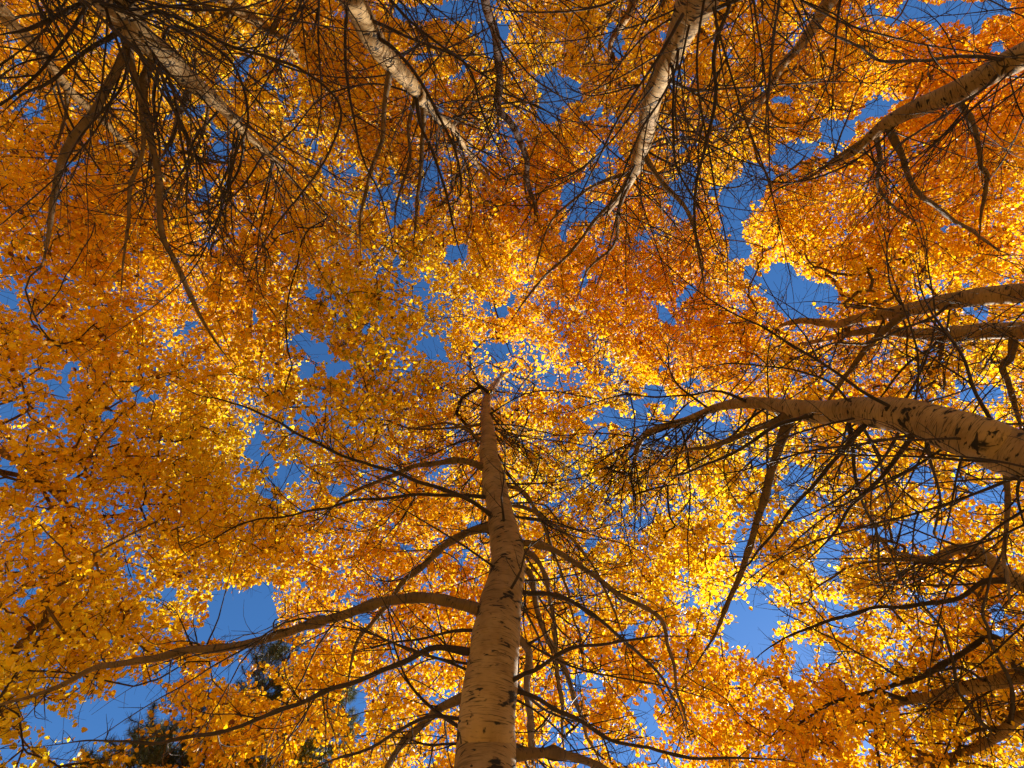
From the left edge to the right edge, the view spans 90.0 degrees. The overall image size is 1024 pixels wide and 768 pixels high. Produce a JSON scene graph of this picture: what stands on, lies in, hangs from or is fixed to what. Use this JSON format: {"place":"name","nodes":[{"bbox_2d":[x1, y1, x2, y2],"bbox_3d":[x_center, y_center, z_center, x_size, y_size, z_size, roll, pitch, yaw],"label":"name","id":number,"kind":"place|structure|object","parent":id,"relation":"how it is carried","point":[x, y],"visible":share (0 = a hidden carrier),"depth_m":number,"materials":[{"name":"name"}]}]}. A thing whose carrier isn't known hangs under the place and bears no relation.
{"place":"outdoors","nodes":[
{"label":"outdoors","id":0,"kind":"place"},
{"bbox_2d":[0,0,1023,767],"label":"sky","id":1,"kind":"structure","parent":0,"point":[259,610],"materials":[{"name":"blue"}]},
{"bbox_3d":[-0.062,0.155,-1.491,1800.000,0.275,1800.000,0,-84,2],"label":"ground","id":2,"kind":"structure","parent":0,"visible":0},
{"bbox_2d":[42,716,185,767],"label":"pine tree","id":3,"kind":"object","parent":2,"relation":"on","point":[135,734],"visible":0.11,"depth_m":8.26,"materials":[{"name":"green plant"}]},
{"bbox_2d":[0,443,250,767],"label":"aspen tree","id":4,"kind":"object","parent":2,"relation":"on","point":[68,630],"visible":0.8,"depth_m":4.79,"materials":[{"name":"orange plant"}]},
{"bbox_2d":[0,296,333,689],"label":"aspen tree","id":5,"kind":"object","parent":2,"relation":"on","point":[190,430],"visible":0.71,"depth_m":5.72,"materials":[{"name":"orange plant"}]},
{"bbox_2d":[0,0,358,358],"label":"aspen tree","id":6,"kind":"object","parent":2,"relation":"on","point":[24,240],"visible":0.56,"depth_m":5.85,"materials":[{"name":"orange plant"}]},
{"bbox_2d":[73,618,313,767],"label":"pine tree","id":7,"kind":"object","parent":2,"relation":"on","point":[273,652],"visible":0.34,"depth_m":6.51,"materials":[{"name":"green plant"}]},
{"bbox_2d":[0,0,476,424],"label":"aspen tree","id":8,"kind":"object","parent":2,"relation":"on","point":[127,25],"visible":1,"depth_m":3.52,"materials":[{"name":"orange plant"}]},
{"bbox_2d":[0,0,489,253],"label":"aspen tree","id":9,"kind":"object","parent":2,"relation":"on","point":[251,27],"visible":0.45,"depth_m":7.04,"materials":[{"name":"orange plant"}]},
{"bbox_2d":[236,658,363,767],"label":"pine tree","id":10,"kind":"object","parent":2,"relation":"on","point":[305,752],"visible":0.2,"depth_m":7.54,"materials":[{"name":"green plant"}]},
{"bbox_2d":[122,0,624,363],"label":"aspen tree","id":11,"kind":"object","parent":2,"relation":"on","point":[404,243],"visible":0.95,"depth_m":5.50,"materials":[{"name":"orange plant"}]},
{"bbox_2d":[0,214,810,767],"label":"aspen tree","id":12,"kind":"object","parent":2,"relation":"on","point":[498,664],"visible":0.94,"depth_m":5.89,"materials":[{"name":"orange plant"}]},
{"bbox_2d":[306,0,622,307],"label":"dead tree","id":13,"kind":"object","parent":2,"relation":"on","point":[497,39],"visible":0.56,"depth_m":3.94,"materials":[{"name":"brown wood"}]},
{"bbox_2d":[390,0,1023,389],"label":"aspen tree","id":14,"kind":"object","parent":2,"relation":"on","point":[688,19],"visible":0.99,"depth_m":3.79,"materials":[{"name":"orange plant"}]},
{"bbox_2d":[452,0,1021,256],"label":"aspen tree","id":15,"kind":"object","parent":2,"relation":"on","point":[648,46],"visible":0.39,"depth_m":8.12,"materials":[{"name":"orange plant"}]},
{"bbox_2d":[493,184,1023,767],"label":"aspen tree","id":16,"kind":"object","parent":2,"relation":"on","point":[991,444],"visible":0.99,"depth_m":4.26,"materials":[{"name":"yellow plant"}]},
{"bbox_2d":[602,0,1023,272],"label":"aspen tree","id":17,"kind":"object","parent":2,"relation":"on","point":[782,69],"visible":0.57,"depth_m":7.55,"materials":[{"name":"orange plant"}]},
{"bbox_2d":[630,126,1023,527],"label":"aspen tree","id":18,"kind":"object","parent":2,"relation":"on","point":[982,298],"visible":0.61,"depth_m":7.53,"materials":[{"name":"orange plant"}]},
{"bbox_2d":[643,60,1023,572],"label":"aspen tree","id":19,"kind":"object","parent":2,"relation":"on","point":[1004,345],"visible":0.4,"depth_m":7.14,"materials":[{"name":"orange plant"}]},
{"bbox_2d":[647,0,1023,322],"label":"aspen tree","id":20,"kind":"object","parent":2,"relation":"on","point":[992,149],"visible":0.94,"depth_m":6.53,"materials":[{"name":"orange plant"}]},
{"bbox_2d":[654,536,1023,767],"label":"aspen tree","id":21,"kind":"object","parent":2,"relation":"on","point":[827,742],"visible":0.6,"depth_m":5.85,"materials":[{"name":"orange plant"}]},
{"bbox_2d":[654,441,1023,767],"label":"aspen tree","id":22,"kind":"object","parent":2,"relation":"on","point":[845,570],"visible":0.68,"depth_m":5.60,"materials":[{"name":"yellow plant"}]},
{"bbox_2d":[806,477,1023,767],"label":"aspen tree","id":23,"kind":"object","parent":2,"relation":"on","point":[1006,718],"visible":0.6,"depth_m":5.63,"materials":[{"name":"orange plant"}]}
]}

